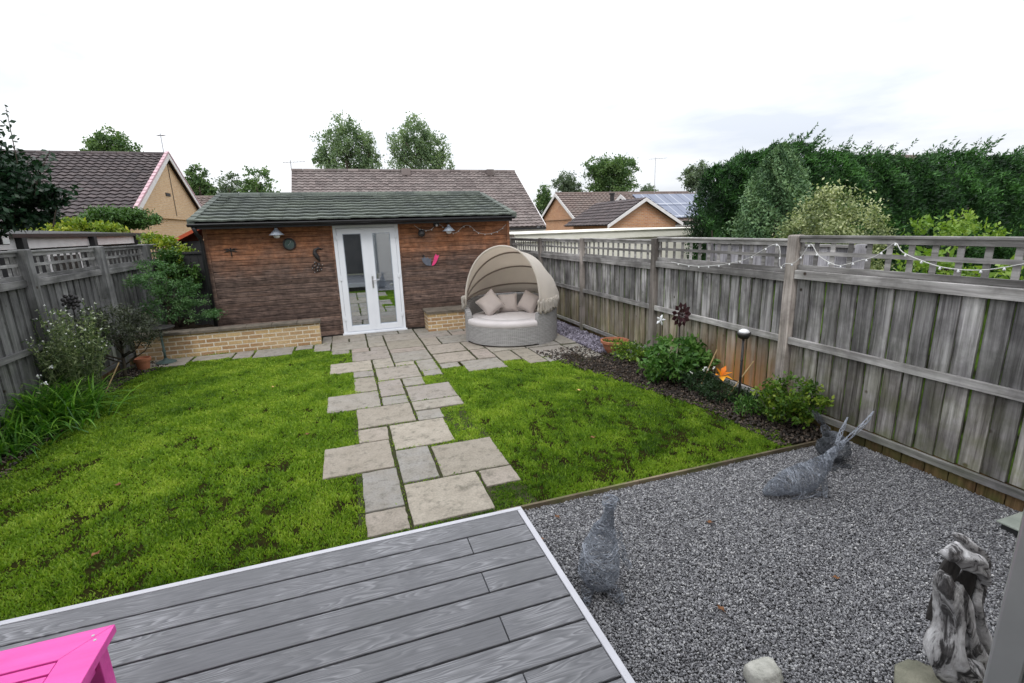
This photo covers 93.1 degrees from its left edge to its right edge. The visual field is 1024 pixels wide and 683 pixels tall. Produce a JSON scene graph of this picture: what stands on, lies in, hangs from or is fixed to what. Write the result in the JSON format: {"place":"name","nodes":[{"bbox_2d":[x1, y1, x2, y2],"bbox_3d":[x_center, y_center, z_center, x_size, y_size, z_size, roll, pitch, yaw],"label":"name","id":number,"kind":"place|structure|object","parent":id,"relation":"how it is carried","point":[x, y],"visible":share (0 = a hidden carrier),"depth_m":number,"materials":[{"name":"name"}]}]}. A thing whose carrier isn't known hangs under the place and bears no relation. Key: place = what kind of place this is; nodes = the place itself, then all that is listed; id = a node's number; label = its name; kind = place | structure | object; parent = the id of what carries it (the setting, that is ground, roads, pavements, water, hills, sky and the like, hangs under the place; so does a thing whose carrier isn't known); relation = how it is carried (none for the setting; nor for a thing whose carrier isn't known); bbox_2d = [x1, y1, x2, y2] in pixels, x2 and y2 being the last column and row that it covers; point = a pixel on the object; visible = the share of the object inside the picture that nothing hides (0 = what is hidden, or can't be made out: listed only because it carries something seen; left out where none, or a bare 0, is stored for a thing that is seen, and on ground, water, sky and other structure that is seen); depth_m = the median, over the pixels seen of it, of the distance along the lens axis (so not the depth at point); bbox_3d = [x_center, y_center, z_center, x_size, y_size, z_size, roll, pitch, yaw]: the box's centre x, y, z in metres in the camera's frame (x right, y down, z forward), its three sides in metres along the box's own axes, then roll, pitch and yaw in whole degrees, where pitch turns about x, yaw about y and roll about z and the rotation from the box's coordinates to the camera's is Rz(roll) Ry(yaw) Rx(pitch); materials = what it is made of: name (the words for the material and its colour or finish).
{"place":"outdoors","nodes":[
{"label":"outdoors","id":0,"kind":"place"},
{"bbox_2d":[0,365,148,486],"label":"soil bed","id":1,"kind":"object","parent":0,"point":[38,432],"visible":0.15,"depth_m":6.83,"materials":[{"name":"brown soil"}]},
{"bbox_2d":[19,364,55,409],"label":"white flowered plant","id":2,"kind":"object","parent":1,"relation":"on","point":[45,382],"visible":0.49,"depth_m":5.57,"materials":[{"name":"green plant"}]},
{"bbox_2d":[0,402,89,464],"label":"strap leaf plant","id":3,"kind":"object","parent":1,"relation":"on","point":[11,441],"visible":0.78,"depth_m":4.90,"materials":[{"name":"green plant"}]},
{"bbox_2d":[21,299,113,403],"bbox_3d":[-5.430,0.182,5.992,0.899,1.325,0.904,-6,14,-18],"label":"white flowered plant","id":4,"kind":"object","parent":1,"relation":"on","point":[69,353],"visible":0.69,"depth_m":5.87,"materials":[{"name":"green plant"}]},
{"bbox_2d":[60,294,84,352],"bbox_3d":[-5.758,0.047,6.490,0.209,1.378,0.060,-6,14,-18],"label":"stake","id":5,"kind":"object","parent":1,"relation":"on","point":[70,301],"visible":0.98,"depth_m":6.35,"materials":[{"name":"paint"}]},
{"bbox_2d":[0,368,159,452],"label":"strap leaf plant","id":6,"kind":"object","parent":1,"relation":"on","point":[68,402],"visible":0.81,"depth_m":5.43,"materials":[{"name":"green plant"}]},
{"bbox_2d":[61,294,166,378],"bbox_3d":[-5.779,-0.007,6.961,0.883,1.273,1.380,1,14,11],"label":"dark shrub","id":7,"kind":"object","parent":1,"relation":"on","point":[130,336],"visible":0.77,"depth_m":7.09,"materials":[{"name":"green plant"}]},
{"bbox_2d":[133,356,151,369],"bbox_3d":[-5.899,0.356,7.762,0.244,0.200,0.244,-6,14,-18],"label":"terracotta pot","id":8,"kind":"object","parent":1,"relation":"on","point":[142,362],"visible":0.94,"depth_m":7.70,"materials":[{"name":"ceramic"}]},
{"bbox_2d":[150,328,600,540],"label":"path","id":9,"kind":"structure","parent":0,"point":[448,496],"depth_m":5.13,"materials":[{"name":"stone"}]},
{"bbox_2d":[145,325,176,364],"bbox_3d":[-5.795,0.056,8.056,0.430,0.605,0.430,-6,14,-18],"label":"bird bath","id":10,"kind":"object","parent":9,"relation":"on","point":[165,360],"visible":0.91,"depth_m":8.05,"materials":[{"name":"grey stone"}]},
{"bbox_2d":[134,318,321,361],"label":"garden wall","id":11,"kind":"structure","parent":9,"relation":"on","point":[195,342],"depth_m":8.65,"materials":[{"name":"brick"}]},
{"bbox_2d":[168,318,218,330],"bbox_3d":[-6.353,-0.300,9.811,1.300,0.082,2.650,-6,14,-18],"label":"soil bed","id":12,"kind":"object","parent":11,"relation":"in","point":[191,325],"visible":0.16,"depth_m":9.88,"materials":[{"name":"brown soil"}]},
{"bbox_2d":[121,259,227,330],"bbox_3d":[-5.902,-0.750,8.501,1.587,1.416,0.786,-6,14,-18],"label":"fir shrub","id":13,"kind":"object","parent":12,"relation":"on","point":[165,286],"visible":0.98,"depth_m":8.44,"materials":[{"name":"green plant"}]},
{"bbox_2d":[147,246,204,326],"bbox_3d":[-6.557,-1.065,9.532,0.898,1.592,0.694,0,13,7],"label":"climbing shrub","id":14,"kind":"object","parent":12,"relation":"on","point":[193,271],"visible":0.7,"depth_m":9.45,"materials":[{"name":"green plant"}]},
{"bbox_2d":[182,251,217,324],"bbox_3d":[-6.184,-1.036,9.857,0.680,1.560,0.090,-6,14,-18],"label":"black screen","id":15,"kind":"object","parent":12,"relation":"on","point":[192,257],"visible":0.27,"depth_m":9.79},
{"bbox_2d":[186,191,516,336],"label":"summer house","id":16,"kind":"structure","parent":9,"relation":"on","point":[374,267],"depth_m":9.68,"materials":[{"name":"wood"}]},
{"bbox_2d":[270,227,283,237],"bbox_3d":[-4.348,-2.044,8.949,0.270,0.275,0.289,-6,14,-18],"label":"wall lamp","id":17,"kind":"object","parent":16,"relation":"attached to","point":[276,233],"visible":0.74,"depth_m":8.90,"materials":[{"name":"metal"}]},
{"bbox_2d":[283,238,295,249],"bbox_3d":[-4.211,-1.843,9.180,0.230,0.230,0.030,-6,14,-18],"label":"thermometer","id":18,"kind":"object","parent":16,"relation":"attached to","point":[289,243],"visible":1,"depth_m":9.18,"materials":[{"name":"paint"}]},
{"bbox_2d":[312,247,322,260],"bbox_3d":[-3.747,-1.689,9.381,0.204,0.274,0.090,-6,14,-18],"label":"seahorse plaque","id":19,"kind":"object","parent":16,"relation":"attached to","point":[315,255],"visible":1,"depth_m":9.34,"materials":[{"name":"metal"}]},
{"bbox_2d":[312,262,322,272],"bbox_3d":[-3.775,-1.443,9.429,0.210,0.211,0.015,-6,14,-18],"label":"flower plaque","id":20,"kind":"object","parent":16,"relation":"attached to","point":[316,268],"visible":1,"depth_m":9.42,"materials":[{"name":"paint"}]},
{"bbox_2d":[335,228,374,331],"bbox_3d":[-3.124,-1.216,9.694,0.578,2.039,0.072,-6,14,-18],"label":"door","id":21,"kind":"structure","parent":16,"relation":"in","point":[352,249],"depth_m":9.68,"materials":[{"name":"glass"}]},
{"bbox_2d":[367,227,402,328],"bbox_3d":[-2.564,-1.270,9.849,0.578,2.039,0.126,-6,14,-18],"label":"door","id":22,"kind":"structure","parent":16,"relation":"in","point":[381,240],"depth_m":9.86,"materials":[{"name":"glass"}]},
{"bbox_2d":[418,226,424,236],"bbox_3d":[-1.839,-2.229,9.853,0.150,0.213,0.146,7,16,32],"label":"owl ornament","id":23,"kind":"object","parent":16,"relation":"hanging from","point":[421,233],"visible":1,"depth_m":9.81,"materials":[{"name":"paint"}]},
{"bbox_2d":[421,254,438,265],"bbox_3d":[-1.693,-1.696,10.100,0.380,0.245,0.036,-6,14,-18],"label":"bird plaque","id":24,"kind":"object","parent":16,"relation":"attached to","point":[427,261],"visible":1,"depth_m":10.10,"materials":[{"name":"metal"}]},
{"bbox_2d":[443,223,454,233],"bbox_3d":[-1.302,-2.347,9.949,0.270,0.275,0.289,-6,14,-18],"label":"wall lamp","id":25,"kind":"object","parent":16,"relation":"attached to","point":[448,229],"visible":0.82,"depth_m":9.90,"materials":[{"name":"metal"}]},
{"bbox_2d":[422,305,464,331],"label":"garden wall","id":26,"kind":"structure","parent":9,"relation":"on","point":[446,318],"depth_m":9.97,"materials":[{"name":"brick"}]},
{"bbox_2d":[461,245,558,346],"bbox_3d":[-0.007,-0.923,8.982,1.872,1.731,1.744,-6,14,-18],"label":"daybed","id":27,"kind":"object","parent":9,"relation":"on","point":[497,269],"visible":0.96,"depth_m":8.71,"materials":[{"name":"grey wicker"}]},
{"bbox_2d":[475,289,504,315],"bbox_3d":[-0.406,-0.707,9.016,0.400,0.400,0.178,-41,-4,-9],"label":"throw cushion","id":28,"kind":"object","parent":27,"relation":"on","point":[489,302],"visible":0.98,"depth_m":8.95,"materials":[{"name":"beige fabric"}]},
{"bbox_2d":[498,293,517,311],"bbox_3d":[-0.075,-0.734,9.256,0.360,0.360,0.178,-5,-7,3],"label":"throw cushion","id":29,"kind":"object","parent":27,"relation":"on","point":[509,301],"visible":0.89,"depth_m":9.18,"materials":[{"name":"beige fabric"}]},
{"bbox_2d":[517,290,538,312],"bbox_3d":[0.317,-0.742,9.153,0.380,0.380,0.178,29,2,27],"label":"throw cushion","id":30,"kind":"object","parent":27,"relation":"on","point":[528,303],"visible":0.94,"depth_m":9.07,"materials":[{"name":"beige fabric"}]},
{"bbox_2d":[0,344,798,620],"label":"lawn","id":31,"kind":"structure","parent":0,"point":[99,566],"depth_m":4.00,"materials":[{"name":"green plant"}]},
{"bbox_2d":[497,438,835,510],"bbox_3d":[1.505,1.109,4.073,3.410,0.095,0.022,-6,14,-18],"label":"lawn edging","id":32,"kind":"object","parent":31,"relation":"on","point":[556,500],"visible":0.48,"depth_m":3.96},
{"bbox_2d":[0,0,1023,213],"label":"sky","id":33,"kind":"structure","parent":0,"point":[535,89],"materials":[{"name":"white"}]},
{"bbox_2d":[574,355,620,361],"bbox_3d":[1.002,-0.100,9.213,1.000,0.001,4.000,-6,14,-18],"label":"slate bed","id":34,"kind":"object","parent":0,"point":[603,358],"depth_m":7.60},
{"bbox_2d":[557,319,640,359],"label":"slate chips","id":35,"kind":"object","parent":34,"relation":"on","point":[578,335],"visible":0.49,"depth_m":8.94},
{"bbox_2d":[600,337,628,353],"bbox_3d":[1.667,0.070,7.881,0.456,0.233,0.456,-6,14,-18],"label":"terracotta bowl","id":36,"kind":"object","parent":35,"relation":"on","point":[606,342],"visible":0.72,"depth_m":7.82,"materials":[{"name":"ceramic"}]},
{"bbox_2d":[565,353,821,457],"bbox_3d":[1.754,0.541,6.426,1.470,0.056,4.300,-6,14,-18],"label":"soil bed","id":37,"kind":"object","parent":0,"point":[672,383],"visible":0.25,"depth_m":6.26,"materials":[{"name":"brown soil"}]},
{"bbox_2d":[0,343,825,476],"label":"soil crumbs","id":38,"kind":"object","parent":37,"relation":"on","point":[771,425],"visible":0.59,"depth_m":5.85,"materials":[{"name":"brown soil"}]},
{"bbox_2d":[610,339,645,361],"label":"plant","id":39,"kind":"object","parent":37,"relation":"on","point":[628,346],"visible":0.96,"depth_m":7.41,"materials":[{"name":"green plant"}]},
{"bbox_2d":[657,315,665,339],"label":"glass flower","id":40,"kind":"object","parent":37,"relation":"on","point":[660,319],"visible":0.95,"depth_m":6.40,"materials":[{"name":"glass"}]},
{"bbox_2d":[636,331,720,383],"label":"peony plant","id":41,"kind":"object","parent":37,"relation":"on","point":[692,354],"visible":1,"depth_m":6.12,"materials":[{"name":"green plant"}]},
{"bbox_2d":[672,302,690,378],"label":"metal flower","id":42,"kind":"object","parent":37,"relation":"on","point":[686,314],"visible":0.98,"depth_m":6.20,"materials":[{"name":"brown metal"}]},
{"bbox_2d":[673,367,719,393],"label":"mound plant","id":43,"kind":"object","parent":37,"relation":"on","point":[694,381],"visible":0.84,"depth_m":5.94,"materials":[{"name":"green plant"}]},
{"bbox_2d":[714,366,732,403],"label":"orange lily","id":44,"kind":"object","parent":37,"relation":"on","point":[722,372],"visible":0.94,"depth_m":5.36,"materials":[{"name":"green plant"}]},
{"bbox_2d":[698,379,759,410],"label":"mound plant","id":45,"kind":"object","parent":37,"relation":"on","point":[709,392],"visible":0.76,"depth_m":5.55,"materials":[{"name":"green plant"}]},
{"bbox_2d":[724,361,753,399],"bbox_3d":[2.580,0.459,5.533,0.297,0.508,0.018,1,14,13],"label":"bamboo cane","id":46,"kind":"object","parent":37,"relation":"on","point":[742,376],"visible":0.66,"depth_m":5.49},
{"bbox_2d":[737,329,750,407],"bbox_3d":[2.489,0.309,5.277,0.140,0.915,0.140,-6,14,-18],"label":"stake light","id":47,"kind":"object","parent":37,"relation":"on","point":[743,334],"visible":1,"depth_m":5.21,"materials":[{"name":"paint"}]},
{"bbox_2d":[728,394,763,415],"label":"weed tuft","id":48,"kind":"object","parent":37,"relation":"on","point":[750,401],"visible":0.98,"depth_m":5.19,"materials":[{"name":"green plant"}]},
{"bbox_2d":[749,370,834,428],"bbox_3d":[2.761,0.578,4.802,0.588,0.628,0.734,-6,14,-18],"label":"azalea bush","id":49,"kind":"object","parent":37,"relation":"on","point":[781,398],"visible":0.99,"depth_m":4.73,"materials":[{"name":"green plant"}]},
{"bbox_2d":[523,441,1019,682],"bbox_3d":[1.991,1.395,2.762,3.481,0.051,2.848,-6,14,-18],"label":"gravel","id":50,"kind":"structure","parent":0,"point":[853,481],"depth_m":2.97,"materials":[{"name":"grey gravel"}]},
{"bbox_2d":[578,493,631,605],"bbox_3d":[0.528,1.139,2.728,0.313,0.618,0.255,-2,13,1],"label":"wire hare","id":51,"kind":"object","parent":50,"relation":"on","point":[609,526],"visible":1,"depth_m":2.71,"materials":[{"name":"grey metal"}]},
{"bbox_2d":[743,657,783,682],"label":"rock","id":52,"kind":"object","parent":50,"relation":"on","point":[764,670],"visible":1,"depth_m":2.18,"materials":[{"name":"grey stone"}]},
{"bbox_2d":[762,411,873,499],"bbox_3d":[2.313,0.859,3.651,0.877,0.620,0.234,-3,13,-4],"label":"wire hare","id":53,"kind":"object","parent":50,"relation":"on","point":[835,450],"visible":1,"depth_m":3.65,"materials":[{"name":"grey metal"}]},
{"bbox_2d":[812,410,851,470],"bbox_3d":[2.727,0.804,4.092,0.350,0.503,0.296,-13,17,-38],"label":"wire hare","id":54,"kind":"object","parent":50,"relation":"on","point":[824,444],"visible":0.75,"depth_m":4.08,"materials":[{"name":"grey metal"}]},
{"bbox_2d":[893,659,942,682],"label":"rock","id":55,"kind":"object","parent":50,"relation":"on","point":[910,671],"visible":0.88,"depth_m":2.18,"materials":[{"name":"stone"}]},
{"bbox_2d":[923,532,992,682],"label":"driftwood sculpture","id":56,"kind":"object","parent":55,"relation":"on","point":[957,640],"visible":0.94,"depth_m":2.04,"materials":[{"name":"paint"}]},
{"bbox_2d":[996,512,1022,536],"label":"stone trough","id":57,"kind":"object","parent":50,"relation":"on","point":[1010,524],"visible":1,"depth_m":3.19,"materials":[{"name":"grey stone"}]},
{"bbox_2d":[983,510,1023,682],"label":"post","id":58,"kind":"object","parent":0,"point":[1005,663],"depth_m":0.67,"materials":[{"name":"grey plastic"}]},
{"label":"ground","id":59,"kind":"structure","parent":0,"visible":0},
{"bbox_2d":[0,105,81,239],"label":"broadleaf tree","id":60,"kind":"object","parent":59,"relation":"on","point":[16,192],"visible":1,"depth_m":6.86,"materials":[{"name":"green plant"}]},
{"bbox_2d":[11,216,132,232],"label":"golden shrub","id":61,"kind":"object","parent":59,"relation":"on","point":[76,224],"visible":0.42,"depth_m":12.57,"materials":[{"name":"green plant"}]},
{"bbox_2d":[0,229,145,277],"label":"neighbour outbuilding","id":62,"kind":"structure","parent":59,"relation":"on","point":[36,240],"depth_m":9.48,"materials":[{"name":"white paint"}]},
{"bbox_2d":[0,236,9,244],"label":"floodlight","id":63,"kind":"object","parent":62,"relation":"attached to","point":[4,241],"visible":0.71,"depth_m":7.37,"materials":[{"name":"white plastic"}]},
{"bbox_2d":[46,252,83,271],"bbox_3d":[-8.641,-1.271,9.467,0.058,0.950,1.200,-6,14,-18],"label":"window","id":64,"kind":"structure","parent":62,"relation":"in","point":[51,269],"depth_m":9.29,"materials":[{"name":"white glass"}]},
{"bbox_2d":[0,242,193,436],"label":"timber fence","id":65,"kind":"object","parent":59,"relation":"on","point":[26,290],"visible":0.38,"depth_m":6.19,"materials":[{"name":"grey wood"}]},
{"bbox_2d":[1,133,203,258],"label":"bungalow","id":66,"kind":"object","parent":59,"relation":"on","point":[157,182],"visible":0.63,"depth_m":20.01,"materials":[{"name":"tile"}]},
{"bbox_2d":[79,123,143,151],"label":"tree","id":67,"kind":"object","parent":59,"relation":"on","point":[116,142],"visible":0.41,"depth_m":30.75,"materials":[{"name":"green plant"}]},
{"bbox_2d":[75,204,166,256],"bbox_3d":[-11.394,-2.495,14.362,2.158,3.053,2.106,-6,14,-18],"label":"clipped shrub","id":68,"kind":"object","parent":59,"relation":"on","point":[135,218],"visible":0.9,"depth_m":13.90,"materials":[{"name":"green plant"}]},
{"bbox_2d":[136,231,198,282],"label":"climbing shrub","id":69,"kind":"object","parent":59,"relation":"on","point":[161,241],"visible":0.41,"depth_m":9.87,"materials":[{"name":"green plant"}]},
{"bbox_2d":[176,229,205,251],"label":"store","id":70,"kind":"structure","parent":59,"relation":"on","point":[189,238],"depth_m":11.14,"materials":[{"name":"red paint"}]},
{"bbox_2d":[183,163,217,195],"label":"tree","id":71,"kind":"object","parent":59,"relation":"on","point":[199,184],"visible":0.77,"depth_m":33.16,"materials":[{"name":"green plant"}]},
{"bbox_2d":[196,196,212,205],"bbox_3d":[-21.106,-6.656,30.055,12.560,4.520,8.116,-6,14,-18],"label":"bungalow","id":72,"kind":"object","parent":59,"relation":"on","point":[203,200],"visible":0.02,"depth_m":29.96,"materials":[{"name":"tile"}]},
{"bbox_2d":[211,171,249,192],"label":"tree","id":73,"kind":"object","parent":59,"relation":"on","point":[225,187],"visible":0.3,"depth_m":34.61,"materials":[{"name":"green plant"}]},
{"bbox_2d":[236,165,280,192],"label":"tree","id":74,"kind":"object","parent":59,"relation":"on","point":[255,186],"visible":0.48,"depth_m":34.13,"materials":[{"name":"green plant"}]},
{"bbox_2d":[0,506,635,682],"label":"decking","id":75,"kind":"object","parent":59,"relation":"on","point":[493,597],"visible":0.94,"depth_m":2.26,"materials":[{"name":"grey wood"}]},
{"bbox_2d":[0,625,116,682],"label":"garden table","id":76,"kind":"object","parent":75,"relation":"on","point":[82,657],"visible":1,"depth_m":1.56,"materials":[{"name":"pink paint"}]},
{"bbox_2d":[310,110,384,169],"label":"poplar tree","id":77,"kind":"object","parent":59,"relation":"on","point":[356,154],"visible":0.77,"depth_m":53.16,"materials":[{"name":"green plant"}]},
{"bbox_2d":[282,160,545,231],"bbox_3d":[-4.955,-6.097,23.932,11.007,5.250,8.123,-6,14,-18],"label":"bungalow","id":78,"kind":"object","parent":59,"relation":"on","point":[506,188],"visible":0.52,"depth_m":22.76,"materials":[{"name":"tile"}]},
{"bbox_2d":[383,111,454,169],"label":"poplar tree","id":79,"kind":"object","parent":59,"relation":"on","point":[425,153],"visible":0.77,"depth_m":55.49,"materials":[{"name":"green plant"}]},
{"bbox_2d":[533,185,551,214],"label":"tree","id":80,"kind":"object","parent":59,"relation":"on","point":[543,198],"visible":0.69,"depth_m":51.44,"materials":[{"name":"green plant"}]},
{"bbox_2d":[551,170,583,191],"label":"tree","id":81,"kind":"object","parent":59,"relation":"on","point":[568,184],"visible":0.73,"depth_m":54.09,"materials":[{"name":"green plant"}]},
{"bbox_2d":[510,227,701,258],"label":"garage","id":82,"kind":"structure","parent":59,"relation":"on","point":[630,233],"depth_m":14.42,"materials":[{"name":"white paint"}]},
{"bbox_2d":[578,152,641,191],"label":"tree","id":83,"kind":"object","parent":59,"relation":"on","point":[607,174],"visible":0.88,"depth_m":53.01,"materials":[{"name":"green plant"}]},
{"bbox_2d":[541,158,688,230],"bbox_3d":[8.503,-9.441,33.504,10.860,6.514,9.372,-6,14,-18],"label":"bungalow","id":84,"kind":"object","parent":59,"relation":"on","point":[561,209],"visible":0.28,"depth_m":33.07,"materials":[{"name":"orange brick"}]},
{"bbox_2d":[563,193,708,229],"bbox_3d":[10.115,-7.228,29.829,14.535,3.800,8.519,-6,14,-18],"label":"bungalow","id":85,"kind":"object","parent":59,"relation":"on","point":[639,210],"visible":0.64,"depth_m":25.37,"materials":[{"name":"red brick"}]},
{"bbox_2d":[639,183,658,191],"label":"tree","id":86,"kind":"object","parent":59,"relation":"on","point":[649,188],"visible":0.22,"depth_m":57.68,"materials":[{"name":"green plant"}]},
{"bbox_2d":[678,160,713,192],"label":"tree","id":87,"kind":"object","parent":59,"relation":"on","point":[692,174],"visible":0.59,"depth_m":43.31,"materials":[{"name":"green plant"}]},
{"bbox_2d":[682,152,752,260],"bbox_3d":[5.435,-3.005,12.822,1.922,3.828,1.942,-6,14,-18],"label":"leylandii tree","id":88,"kind":"object","parent":59,"relation":"on","point":[710,219],"visible":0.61,"depth_m":12.33,"materials":[{"name":"green plant"}]},
{"bbox_2d":[722,137,788,237],"bbox_3d":[6.264,-3.247,12.805,2.434,4.182,2.354,-6,14,-18],"label":"leylandii tree","id":89,"kind":"object","parent":59,"relation":"on","point":[747,157],"visible":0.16,"depth_m":12.20,"materials":[{"name":"green plant"}]},
{"bbox_2d":[510,235,1023,511],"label":"timber fence","id":90,"kind":"object","parent":59,"relation":"on","point":[928,369],"visible":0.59,"depth_m":4.33,"materials":[{"name":"grey wood"}]},
{"bbox_2d":[672,243,1023,273],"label":"fairy lights","id":91,"kind":"object","parent":90,"relation":"hanging from","point":[922,261],"visible":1,"depth_m":4.13},
{"bbox_2d":[714,142,828,247],"bbox_3d":[6.053,-2.589,11.105,3.063,3.764,3.002,3,14,20],"label":"conifer","id":92,"kind":"object","parent":59,"relation":"on","point":[778,162],"visible":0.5,"depth_m":10.69,"materials":[{"name":"green plant"}]},
{"bbox_2d":[706,243,866,268],"bbox_3d":[4.450,-0.865,8.355,0.170,1.660,3.100,-6,14,-18],"label":"neighbour fence","id":93,"kind":"object","parent":59,"relation":"on","point":[838,260],"visible":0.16,"depth_m":8.04,"materials":[{"name":"grey wood"}]},
{"bbox_2d":[755,122,841,236],"bbox_3d":[7.114,-3.364,12.836,2.841,4.451,2.888,-6,14,-18],"label":"leylandii tree","id":94,"kind":"object","parent":59,"relation":"on","point":[807,149],"visible":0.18,"depth_m":11.93,"materials":[{"name":"green plant"}]},
{"bbox_2d":[771,177,900,270],"bbox_3d":[6.175,-1.741,9.425,2.691,2.773,2.099,-6,14,-18],"label":"variegated bush","id":95,"kind":"object","parent":59,"relation":"on","point":[827,207],"visible":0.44,"depth_m":9.08,"materials":[{"name":"green plant"}]},
{"bbox_2d":[802,135,882,266],"bbox_3d":[8.071,-3.211,12.707,2.866,4.098,2.883,-6,14,-18],"label":"leylandii tree","id":96,"kind":"object","parent":59,"relation":"on","point":[834,159],"visible":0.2,"depth_m":11.91,"materials":[{"name":"green plant"}]},
{"bbox_2d":[839,138,929,272],"bbox_3d":[9.172,-3.203,12.769,2.870,3.945,2.896,-6,14,-18],"label":"leylandii tree","id":97,"kind":"object","parent":59,"relation":"on","point":[878,158],"visible":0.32,"depth_m":11.96,"materials":[{"name":"green plant"}]},
{"bbox_2d":[874,136,970,273],"bbox_3d":[10.213,-3.244,12.855,2.858,3.960,2.906,-6,14,-18],"label":"leylandii tree","id":98,"kind":"object","parent":59,"relation":"on","point":[925,164],"visible":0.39,"depth_m":11.98,"materials":[{"name":"green plant"}]},
{"bbox_2d":[893,134,1010,277],"bbox_3d":[11.183,-3.269,12.830,3.061,4.028,3.046,-6,14,-18],"label":"leylandii tree","id":99,"kind":"object","parent":59,"relation":"on","point":[968,160],"visible":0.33,"depth_m":12.00,"materials":[{"name":"green plant"}]},
{"bbox_2d":[895,208,1020,276],"bbox_3d":[8.085,-1.389,9.082,2.164,2.128,1.286,-6,14,-18],"label":"lime shrub","id":100,"kind":"object","parent":59,"relation":"on","point":[965,229],"visible":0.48,"depth_m":8.74,"materials":[{"name":"green plant"}]},
{"bbox_2d":[892,245,1023,279],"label":"hanging shrub","id":101,"kind":"object","parent":59,"relation":"on","point":[928,252],"visible":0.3,"depth_m":4.67,"materials":[{"name":"green plant"}]},
{"bbox_2d":[945,137,1023,278],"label":"leylandii tree","id":102,"kind":"object","parent":59,"relation":"on","point":[997,160],"visible":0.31,"depth_m":12.09,"materials":[{"name":"green plant"}]},
{"bbox_2d":[964,145,1023,279],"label":"leylandii tree","id":103,"kind":"object","parent":59,"relation":"on","point":[1015,217],"visible":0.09,"depth_m":12.42,"materials":[{"name":"green plant"}]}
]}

